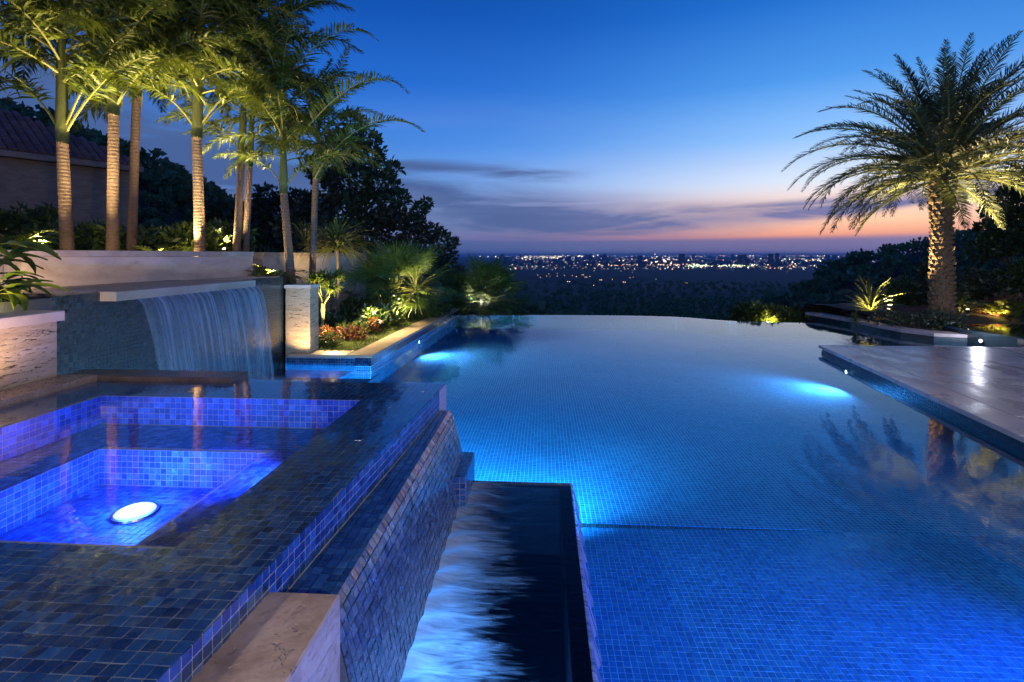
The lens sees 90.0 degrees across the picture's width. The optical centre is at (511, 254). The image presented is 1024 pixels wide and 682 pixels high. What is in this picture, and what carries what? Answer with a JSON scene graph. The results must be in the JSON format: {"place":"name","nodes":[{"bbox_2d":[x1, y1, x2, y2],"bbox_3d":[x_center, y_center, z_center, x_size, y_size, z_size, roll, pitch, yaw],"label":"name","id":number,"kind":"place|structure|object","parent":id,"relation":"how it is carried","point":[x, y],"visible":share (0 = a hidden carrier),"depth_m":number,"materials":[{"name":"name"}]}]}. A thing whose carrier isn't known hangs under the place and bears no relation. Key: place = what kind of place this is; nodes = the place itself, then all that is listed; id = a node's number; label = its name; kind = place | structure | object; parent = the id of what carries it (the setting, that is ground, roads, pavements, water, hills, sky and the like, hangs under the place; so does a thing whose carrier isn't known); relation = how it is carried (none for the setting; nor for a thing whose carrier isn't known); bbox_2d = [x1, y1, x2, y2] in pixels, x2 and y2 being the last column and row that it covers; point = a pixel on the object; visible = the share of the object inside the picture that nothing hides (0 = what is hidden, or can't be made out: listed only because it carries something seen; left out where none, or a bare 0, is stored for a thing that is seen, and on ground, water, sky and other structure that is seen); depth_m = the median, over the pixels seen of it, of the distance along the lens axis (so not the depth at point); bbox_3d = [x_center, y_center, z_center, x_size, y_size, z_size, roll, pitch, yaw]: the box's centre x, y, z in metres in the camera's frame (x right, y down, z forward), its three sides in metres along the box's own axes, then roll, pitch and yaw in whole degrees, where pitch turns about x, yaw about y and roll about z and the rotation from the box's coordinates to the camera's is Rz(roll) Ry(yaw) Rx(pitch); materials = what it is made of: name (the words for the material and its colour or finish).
{"place":"outdoors","nodes":[
{"label":"outdoors","id":0,"kind":"place"},
{"bbox_2d":[283,272,415,371],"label":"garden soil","id":1,"kind":"structure","parent":0,"point":[284,324],"depth_m":9.63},
{"bbox_2d":[0,234,60,309],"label":"broad leaf plant","id":2,"kind":"object","parent":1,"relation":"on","point":[19,251],"visible":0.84,"depth_m":4.87,"materials":[{"name":"plant"}]},
{"bbox_2d":[0,271,69,310],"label":"broad leaf plant","id":3,"kind":"object","parent":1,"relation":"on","point":[23,303],"visible":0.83,"depth_m":4.58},
{"bbox_2d":[0,109,143,230],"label":"house","id":4,"kind":"structure","parent":1,"relation":"on","point":[30,178],"depth_m":19.34,"materials":[{"name":"paint"}]},
{"bbox_2d":[2,250,253,288],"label":"garden wall","id":5,"kind":"structure","parent":1,"relation":"on","point":[80,267],"depth_m":7.21,"materials":[{"name":"stone"}]},
{"bbox_2d":[107,0,363,251],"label":"slender palm","id":6,"kind":"object","parent":1,"relation":"on","point":[237,235],"visible":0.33,"depth_m":10.29,"materials":[{"name":"green plant"}]},
{"bbox_2d":[183,181,309,251],"bbox_3d":[-13.735,0.203,26.947,7.207,8.113,2.787,0,0,4],"label":"dark tree","id":7,"kind":"object","parent":1,"relation":"on","point":[263,209],"visible":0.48,"depth_m":26.46,"materials":[{"name":"green plant"}]},
{"bbox_2d":[165,0,348,251],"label":"slender palm","id":8,"kind":"object","parent":1,"relation":"on","point":[247,219],"visible":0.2,"depth_m":10.56,"materials":[{"name":"green plant"}]},
{"bbox_2d":[246,266,301,288],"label":"fern","id":9,"kind":"object","parent":1,"relation":"on","point":[258,272],"visible":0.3,"depth_m":9.59,"materials":[{"name":"green plant"}]},
{"bbox_2d":[253,264,310,282],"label":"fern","id":10,"kind":"object","parent":1,"relation":"on","point":[270,271],"visible":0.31,"depth_m":10.31,"materials":[{"name":"green plant"}]},
{"bbox_2d":[275,220,325,252],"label":"spiky shrub","id":11,"kind":"object","parent":1,"relation":"on","point":[304,236],"visible":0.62,"depth_m":12.80,"materials":[{"name":"green plant"}]},
{"bbox_2d":[199,0,410,284],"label":"slender palm","id":12,"kind":"object","parent":1,"relation":"on","point":[284,85],"visible":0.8,"depth_m":9.87,"materials":[{"name":"green plant"}]},
{"bbox_2d":[253,252,366,311],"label":"garden wall","id":13,"kind":"structure","parent":1,"relation":"on","point":[274,260],"depth_m":13.32,"materials":[{"name":"stone"}]},
{"bbox_2d":[268,106,413,256],"bbox_3d":[-6.996,-1.088,20.745,6.393,9.698,3.828,0,0,4],"label":"dark tree","id":14,"kind":"object","parent":1,"relation":"on","point":[354,201],"visible":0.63,"depth_m":20.09,"materials":[{"name":"green plant"}]},
{"bbox_2d":[283,304,430,350],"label":"lawn","id":15,"kind":"structure","parent":0,"point":[334,311],"depth_m":11.50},
{"bbox_2d":[305,268,344,332],"bbox_3d":[-3.716,1.023,10.291,0.844,1.559,0.877,0,0,4],"label":"branching shrub","id":16,"kind":"object","parent":15,"relation":"on","point":[320,277],"visible":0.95,"depth_m":10.25,"materials":[{"name":"green plant"}]},
{"bbox_2d":[318,324,343,343],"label":"red shrub","id":17,"kind":"object","parent":15,"relation":"on","point":[323,330],"visible":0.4,"depth_m":10.14,"materials":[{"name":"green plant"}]},
{"bbox_2d":[318,331,344,347],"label":"leafy shrub","id":18,"kind":"object","parent":15,"relation":"on","point":[329,342],"visible":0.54,"depth_m":9.86,"materials":[{"name":"green plant"}]},
{"bbox_2d":[246,43,423,283],"bbox_3d":[-3.878,-1.358,10.664,2.912,6.162,3.774,0,0,-34],"label":"slender palm","id":19,"kind":"object","parent":15,"relation":"on","point":[342,138],"visible":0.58,"depth_m":10.72,"materials":[{"name":"green plant"}]},
{"bbox_2d":[296,213,374,317],"bbox_3d":[-4.210,0.311,12.280,2.075,2.683,2.071,0,0,4],"label":"spiky shrub","id":20,"kind":"object","parent":15,"relation":"on","point":[336,240],"visible":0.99,"depth_m":12.14,"materials":[{"name":"green plant"}]},
{"bbox_2d":[324,310,367,333],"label":"leafy shrub","id":21,"kind":"object","parent":15,"relation":"on","point":[329,319],"visible":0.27,"depth_m":11.16,"materials":[{"name":"green plant"}]},
{"bbox_2d":[329,322,371,341],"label":"red shrub","id":22,"kind":"object","parent":15,"relation":"on","point":[346,332],"visible":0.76,"depth_m":10.63,"materials":[{"name":"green plant"}]},
{"bbox_2d":[331,316,370,336],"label":"leafy shrub","id":23,"kind":"object","parent":15,"relation":"on","point":[360,320],"visible":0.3,"depth_m":10.96,"materials":[{"name":"green plant"}]},
{"bbox_2d":[340,300,393,327],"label":"leafy shrub","id":24,"kind":"object","parent":15,"relation":"on","point":[365,312],"visible":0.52,"depth_m":11.99,"materials":[{"name":"green plant"}]},
{"bbox_2d":[342,285,403,324],"bbox_3d":[-3.594,1.426,13.266,1.613,1.316,1.280,0,0,-8],"label":"leafy shrub","id":25,"kind":"object","parent":15,"relation":"on","point":[357,304],"visible":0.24,"depth_m":13.03,"materials":[{"name":"green plant"}]},
{"bbox_2d":[365,316,382,332],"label":"red shrub","id":26,"kind":"object","parent":15,"relation":"on","point":[373,327],"visible":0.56,"depth_m":11.63,"materials":[{"name":"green plant"}]},
{"bbox_2d":[374,309,407,327],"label":"leafy shrub","id":27,"kind":"object","parent":15,"relation":"on","point":[397,319],"visible":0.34,"depth_m":12.61,"materials":[{"name":"green plant"}]},
{"bbox_2d":[340,236,475,321],"bbox_3d":[-3.168,0.701,14.190,4.073,2.545,3.451,0,0,34],"label":"fan palm","id":28,"kind":"object","parent":15,"relation":"on","point":[399,263],"visible":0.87,"depth_m":13.77,"materials":[{"name":"green plant"}]},
{"bbox_2d":[406,294,454,317],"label":"leafy shrub","id":29,"kind":"object","parent":15,"relation":"on","point":[448,308],"visible":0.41,"depth_m":15.19,"materials":[{"name":"green plant"}]},
{"bbox_2d":[422,306,443,317],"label":"leafy shrub","id":30,"kind":"object","parent":15,"relation":"on","point":[438,311],"visible":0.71,"depth_m":14.55,"materials":[{"name":"green plant"}]},
{"bbox_2d":[459,310,483,314],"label":"garden slope","id":31,"kind":"structure","parent":0,"point":[472,313],"depth_m":17.57,"materials":[{"name":"plant"}]},
{"bbox_2d":[387,194,470,297],"bbox_3d":[-3.108,0.484,19.254,3.305,5.552,1.678,0,0,4],"label":"dark tree","id":32,"kind":"object","parent":31,"relation":"on","point":[407,227],"visible":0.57,"depth_m":19.05,"materials":[{"name":"green plant"}]},
{"bbox_2d":[442,252,537,315],"bbox_3d":[-0.823,1.082,17.667,3.613,2.540,3.241,0,0,4],"label":"fan palm","id":33,"kind":"object","parent":31,"relation":"on","point":[491,279],"visible":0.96,"depth_m":17.28,"materials":[{"name":"green plant"}]},
{"bbox_2d":[3,149,1017,314],"bbox_3d":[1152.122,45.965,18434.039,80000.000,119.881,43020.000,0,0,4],"label":"hillside","id":34,"kind":"structure","parent":0,"point":[752,274],"depth_m":2113.94,"materials":[{"name":"plant"}]},
{"bbox_2d":[139,218,164,230],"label":"forest tree","id":35,"kind":"object","parent":34,"relation":"on","point":[155,222],"visible":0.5,"depth_m":41.14,"materials":[{"name":"green plant"}]},
{"bbox_2d":[175,184,218,213],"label":"forest tree","id":36,"kind":"object","parent":34,"relation":"on","point":[183,195],"visible":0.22,"depth_m":50.88,"materials":[{"name":"green plant"}]},
{"bbox_2d":[445,287,509,314],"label":"forest tree","id":37,"kind":"object","parent":34,"relation":"on","point":[477,308],"visible":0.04,"depth_m":58.08,"materials":[{"name":"green plant"}]},
{"bbox_2d":[0,97,1022,320],"bbox_3d":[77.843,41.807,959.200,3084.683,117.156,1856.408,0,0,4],"label":"forest","id":38,"kind":"object","parent":34,"relation":"on","point":[174,177],"visible":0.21,"depth_m":178.90,"materials":[{"name":"green plant"}]},
{"bbox_2d":[492,296,543,314],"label":"forest tree","id":39,"kind":"object","parent":34,"relation":"on","point":[521,310],"visible":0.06,"depth_m":58.04,"materials":[{"name":"green plant"}]},
{"bbox_2d":[495,255,873,273],"bbox_3d":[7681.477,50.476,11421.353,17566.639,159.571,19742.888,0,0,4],"label":"city lights","id":40,"kind":"object","parent":34,"relation":"on","point":[674,259],"visible":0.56,"depth_m":6863.74},
{"bbox_2d":[499,253,882,266],"bbox_3d":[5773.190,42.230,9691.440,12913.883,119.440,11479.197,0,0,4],"label":"city buildings","id":41,"kind":"structure","parent":34,"relation":"on","point":[740,259],"depth_m":5875.12,"materials":[{"name":"grey"}]},
{"bbox_2d":[0,0,1023,255],"label":"sky","id":42,"kind":"structure","parent":0,"point":[551,127],"materials":[{"name":"blue"}]},
{"bbox_2d":[356,328,1023,536],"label":"pool floor","id":43,"kind":"structure","parent":0,"point":[653,427],"depth_m":6.67,"materials":[{"name":"tile"}]},
{"bbox_2d":[0,277,282,380],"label":"waterfall wall","id":44,"kind":"structure","parent":43,"relation":"on","point":[240,329],"depth_m":6.56,"materials":[{"name":"tile"}]},
{"bbox_2d":[5,290,96,296],"bbox_3d":[-5.022,0.395,5.247,1.220,0.030,0.447,0,0,4],"label":"spillway channel","id":45,"kind":"object","parent":44,"relation":"on","point":[37,293],"visible":0.62,"depth_m":5.13,"materials":[{"name":"grey stone"}]},
{"bbox_2d":[3,280,255,300],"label":"spillway slab","id":46,"kind":"structure","parent":44,"relation":"on","point":[127,291],"depth_m":6.29,"materials":[{"name":"stone"}]},
{"bbox_2d":[194,276,279,279],"bbox_3d":[-4.904,0.527,8.825,0.910,0.245,1.797,0,0,4],"label":"spillway channel","id":47,"kind":"object","parent":44,"relation":"on","point":[240,278],"visible":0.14,"depth_m":8.68,"materials":[{"name":"stone"}]},
{"bbox_2d":[0,381,462,681],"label":"raised spa","id":48,"kind":"object","parent":43,"relation":"on","point":[258,491],"visible":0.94,"depth_m":2.51,"materials":[{"name":"tile"}]},
{"bbox_2d":[0,310,64,389],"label":"planter wall","id":49,"kind":"structure","parent":48,"relation":"attached to","point":[28,346],"depth_m":4.00,"materials":[{"name":"stone"}]},
{"bbox_2d":[0,374,96,408],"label":"spa curb","id":50,"kind":"structure","parent":48,"relation":"on","point":[18,394],"depth_m":3.90,"materials":[{"name":"brown stone"}]},
{"bbox_2d":[108,501,160,523],"bbox_3d":[-2.179,1.481,2.962,0.244,0.030,0.244,0,0,4],"label":"spa lamp","id":51,"kind":"object","parent":48,"relation":"attached to","point":[134,512],"visible":1,"depth_m":2.92,"materials":[{"name":"white metal"}]},
{"bbox_2d":[69,369,247,382],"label":"spa curb","id":52,"kind":"structure","parent":48,"relation":"on","point":[174,376],"depth_m":4.30,"materials":[{"name":"stone"}]},
{"bbox_2d":[189,592,339,681],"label":"stone block","id":53,"kind":"structure","parent":48,"relation":"attached to","point":[282,637],"depth_m":1.55,"materials":[{"name":"stone"}]},
{"bbox_2d":[455,452,474,505],"bbox_3d":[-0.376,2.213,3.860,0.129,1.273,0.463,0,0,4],"label":"tiled stub","id":54,"kind":"object","parent":48,"relation":"attached to","point":[465,477],"visible":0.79,"depth_m":3.74,"materials":[{"name":"tile"}]},
{"bbox_2d":[284,284,319,356],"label":"stone pier","id":55,"kind":"structure","parent":43,"relation":"on","point":[301,318],"depth_m":9.24,"materials":[{"name":"stone"}]},
{"bbox_2d":[276,372,379,382],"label":"pool alcove floor","id":56,"kind":"structure","parent":43,"relation":"on","point":[375,379],"depth_m":9.02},
{"bbox_2d":[286,356,354,377],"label":"pool wall","id":57,"kind":"structure","parent":56,"relation":"on","point":[313,360],"depth_m":9.14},
{"bbox_2d":[355,314,458,378],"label":"pool wall","id":58,"kind":"structure","parent":43,"relation":"on","point":[448,327],"depth_m":11.97,"materials":[{"name":"blue tile"}]},
{"bbox_2d":[287,321,453,381],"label":"pool wall tiles","id":59,"kind":"object","parent":58,"relation":"attached to","point":[352,372],"visible":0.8,"depth_m":9.55,"materials":[{"name":"tile"}]},
{"bbox_2d":[355,310,458,365],"bbox_3d":[-2.281,1.905,13.068,0.517,0.150,8.000,0,0,4],"label":"waterline band","id":60,"kind":"object","parent":58,"relation":"attached to","point":[402,342],"visible":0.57,"depth_m":10.91,"materials":[{"name":"tile"}]},
{"bbox_2d":[287,312,457,365],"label":"waterline tiles","id":61,"kind":"object","parent":60,"relation":"attached to","point":[324,361],"visible":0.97,"depth_m":9.15,"materials":[{"name":"tile"}]},
{"bbox_2d":[288,308,459,357],"bbox_3d":[-2.878,1.804,13.115,1.532,0.048,8.127,0,0,5],"label":"lawn coping","id":62,"kind":"object","parent":60,"relation":"on","point":[372,350],"visible":0.77,"depth_m":9.95,"materials":[{"name":"stone"}]},
{"bbox_2d":[455,319,839,338],"bbox_3d":[3.765,3.953,15.839,11.257,3.994,1.010,0,0,12],"label":"infinity edge","id":63,"kind":"object","parent":43,"relation":"on","point":[751,332],"visible":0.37,"depth_m":16.03,"materials":[{"name":"tile"}]},
{"bbox_2d":[726,300,755,321],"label":"leafy bush","id":64,"kind":"object","parent":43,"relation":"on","point":[735,313],"visible":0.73,"depth_m":17.26,"materials":[{"name":"green plant"}]},
{"bbox_2d":[741,299,789,321],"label":"leafy bush","id":65,"kind":"object","parent":43,"relation":"on","point":[762,312],"visible":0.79,"depth_m":16.86,"materials":[{"name":"green plant"}]},
{"bbox_2d":[768,304,804,322],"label":"leafy bush","id":66,"kind":"object","parent":43,"relation":"on","point":[793,316],"visible":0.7,"depth_m":16.47,"materials":[{"name":"green plant"}]},
{"bbox_2d":[805,312,966,346],"bbox_3d":[9.596,2.075,13.412,1.446,0.590,4.886,0,0,-19],"label":"planter coping","id":67,"kind":"object","parent":43,"relation":"on","point":[927,336],"visible":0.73,"depth_m":12.57,"materials":[{"name":"stone"}]},
{"bbox_2d":[819,345,1023,466],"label":"deck","id":68,"kind":"structure","parent":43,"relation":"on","point":[976,394],"depth_m":7.39,"materials":[{"name":"stone"}]},
{"bbox_2d":[939,324,1023,346],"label":"raised basin","id":69,"kind":"object","parent":43,"relation":"on","point":[992,339],"visible":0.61,"depth_m":10.94,"materials":[{"name":"stone"}]},
{"bbox_2d":[950,324,1023,336],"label":"basin water","id":70,"kind":"structure","parent":69,"relation":"in","point":[1016,330],"depth_m":11.60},
{"bbox_2d":[440,315,987,346],"bbox_3d":[9.057,1.950,6.235,26.700,0.001,19.576,0,0,4],"label":"pool edge","id":71,"kind":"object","parent":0,"point":[824,327],"depth_m":14.70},
{"bbox_2d":[576,523,1023,681],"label":"pool recess","id":72,"kind":"object","parent":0,"point":[686,604],"visible":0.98,"depth_m":3.48,"materials":[{"name":"blue tile"}]},
{"bbox_2d":[474,481,593,681],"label":"cascade trough","id":73,"kind":"object","parent":72,"relation":"attached to","point":[532,483],"visible":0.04,"depth_m":4.00,"materials":[{"name":"tile"}]},
{"bbox_2d":[400,482,592,681],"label":"trough water","id":74,"kind":"structure","parent":73,"relation":"on","point":[505,601],"depth_m":2.67,"materials":[{"name":"liquid"}]},
{"bbox_2d":[573,487,601,680],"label":"overflow film","id":75,"kind":"object","parent":73,"relation":"attached to","point":[582,558],"visible":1,"depth_m":2.84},
{"bbox_2d":[800,302,1023,330],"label":"palm bed","id":76,"kind":"object","parent":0,"point":[975,318],"visible":0.08,"depth_m":14.29,"materials":[{"name":"soil"}]},
{"bbox_2d":[789,303,827,319],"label":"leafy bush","id":77,"kind":"object","parent":76,"relation":"on","point":[798,307],"visible":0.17,"depth_m":16.91,"materials":[{"name":"green plant"}]},
{"bbox_2d":[828,276,908,320],"bbox_3d":[9.778,1.167,14.017,2.153,1.313,2.164,0,0,4],"label":"spiky clump","id":78,"kind":"object","parent":76,"relation":"on","point":[870,305],"visible":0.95,"depth_m":13.90,"materials":[{"name":"green plant"}]},
{"bbox_2d":[855,276,927,300],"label":"garden shrub","id":79,"kind":"object","parent":76,"relation":"on","point":[858,280],"visible":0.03,"depth_m":17.02,"materials":[{"name":"green plant"}]},
{"bbox_2d":[866,306,931,329],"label":"garden shrub","id":80,"kind":"object","parent":76,"relation":"on","point":[905,318],"visible":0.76,"depth_m":12.92,"materials":[{"name":"green plant"}]},
{"bbox_2d":[874,275,928,306],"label":"garden shrub","id":81,"kind":"object","parent":76,"relation":"on","point":[908,300],"visible":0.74,"depth_m":15.34,"materials":[{"name":"green plant"}]},
{"bbox_2d":[781,30,1023,326],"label":"date palm","id":82,"kind":"object","parent":76,"relation":"on","point":[940,144],"visible":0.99,"depth_m":12.39,"materials":[{"name":"green plant"}]},
{"bbox_2d":[892,275,968,304],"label":"garden shrub","id":83,"kind":"object","parent":76,"relation":"on","point":[960,285],"visible":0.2,"depth_m":15.50,"materials":[{"name":"green plant"}]},
{"bbox_2d":[910,308,972,328],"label":"garden shrub","id":84,"kind":"object","parent":76,"relation":"on","point":[937,319],"visible":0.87,"depth_m":12.33,"materials":[{"name":"green plant"}]},
{"bbox_2d":[914,259,989,299],"bbox_3d":[14.752,1.050,16.768,2.344,1.898,1.945,0,0,4],"label":"garden shrub","id":85,"kind":"object","parent":76,"relation":"on","point":[922,269],"visible":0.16,"depth_m":16.45,"materials":[{"name":"green plant"}]},
{"bbox_2d":[954,266,1023,301],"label":"garden shrub","id":86,"kind":"object","parent":76,"relation":"on","point":[980,275],"visible":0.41,"depth_m":15.70,"materials":[{"name":"green plant"}]},
{"bbox_2d":[954,290,1023,315],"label":"garden shrub","id":87,"kind":"object","parent":76,"relation":"on","point":[961,297],"visible":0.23,"depth_m":13.80,"materials":[{"name":"green plant"}]},
{"bbox_2d":[958,298,1023,322],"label":"shrub","id":88,"kind":"object","parent":76,"relation":"on","point":[988,305],"visible":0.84,"depth_m":13.14,"materials":[{"name":"green plant"}]},
{"bbox_2d":[960,162,1023,267],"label":"garden tree","id":89,"kind":"object","parent":76,"relation":"on","point":[1008,245],"visible":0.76,"depth_m":17.77,"materials":[{"name":"green plant"}]},
{"bbox_2d":[971,292,1023,316],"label":"garden shrub","id":90,"kind":"object","parent":76,"relation":"on","point":[1020,296],"visible":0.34,"depth_m":13.33,"materials":[{"name":"green plant"}]},
{"bbox_2d":[971,297,1023,316],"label":"shrub","id":91,"kind":"object","parent":76,"relation":"on","point":[1016,310],"visible":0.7,"depth_m":12.92,"materials":[{"name":"green plant"}]},
{"bbox_2d":[973,256,1023,301],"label":"garden shrub","id":92,"kind":"object","parent":76,"relation":"on","point":[1015,271],"visible":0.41,"depth_m":15.46,"materials":[{"name":"green plant"}]},
{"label":"garden soil","id":93,"kind":"structure","parent":0,"visible":0},
{"bbox_2d":[0,202,58,248],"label":"leafy shrub","id":94,"kind":"object","parent":93,"relation":"on","point":[10,225],"visible":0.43,"depth_m":9.25,"materials":[{"name":"green plant"}]},
{"bbox_2d":[0,230,64,249],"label":"fern","id":95,"kind":"object","parent":93,"relation":"on","point":[19,238],"visible":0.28,"depth_m":7.86,"materials":[{"name":"green plant"}]},
{"bbox_2d":[16,200,73,227],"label":"leafy shrub","id":96,"kind":"object","parent":93,"relation":"on","point":[53,211],"visible":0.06,"depth_m":10.19,"materials":[{"name":"green plant"}]},
{"bbox_2d":[44,217,152,256],"bbox_3d":[-7.806,-0.177,9.523,1.948,1.098,1.396,0,0,4],"label":"leafy shrub","id":97,"kind":"object","parent":93,"relation":"on","point":[88,235],"visible":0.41,"depth_m":9.29,"materials":[{"name":"green plant"}]},
{"bbox_2d":[0,0,250,250],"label":"slender palm","id":98,"kind":"object","parent":93,"relation":"on","point":[112,217],"visible":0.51,"depth_m":8.62,"materials":[{"name":"green plant"}]},
{"bbox_2d":[0,0,257,249],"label":"slender palm","id":99,"kind":"object","parent":93,"relation":"on","point":[100,71],"visible":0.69,"depth_m":8.39,"materials":[{"name":"green plant"}]},
{"bbox_2d":[0,0,258,256],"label":"slender palm","id":100,"kind":"object","parent":93,"relation":"on","point":[132,218],"visible":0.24,"depth_m":9.38,"materials":[{"name":"green plant"}]},
{"bbox_2d":[99,223,193,256],"bbox_3d":[-7.074,-0.202,10.052,2.035,0.956,1.441,0,0,4],"label":"leafy shrub","id":101,"kind":"object","parent":93,"relation":"on","point":[157,239],"visible":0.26,"depth_m":9.80,"materials":[{"name":"green plant"}]},
{"bbox_2d":[128,245,188,256],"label":"fern","id":102,"kind":"object","parent":93,"relation":"on","point":[161,249],"visible":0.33,"depth_m":8.74,"materials":[{"name":"green plant"}]},
{"bbox_2d":[48,0,331,250],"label":"slender palm","id":103,"kind":"object","parent":93,"relation":"on","point":[197,122],"visible":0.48,"depth_m":9.36,"materials":[{"name":"green plant"}]},
{"bbox_2d":[140,220,241,251],"bbox_3d":[-6.508,-0.192,10.332,1.648,1.144,1.326,0,0,4],"label":"leafy shrub","id":104,"kind":"object","parent":93,"relation":"on","point":[212,244],"visible":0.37,"depth_m":10.08,"materials":[{"name":"green plant"}]},
{"bbox_2d":[205,218,257,251],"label":"leafy shrub","id":105,"kind":"object","parent":93,"relation":"on","point":[221,231],"visible":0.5,"depth_m":10.56,"materials":[{"name":"green plant"}]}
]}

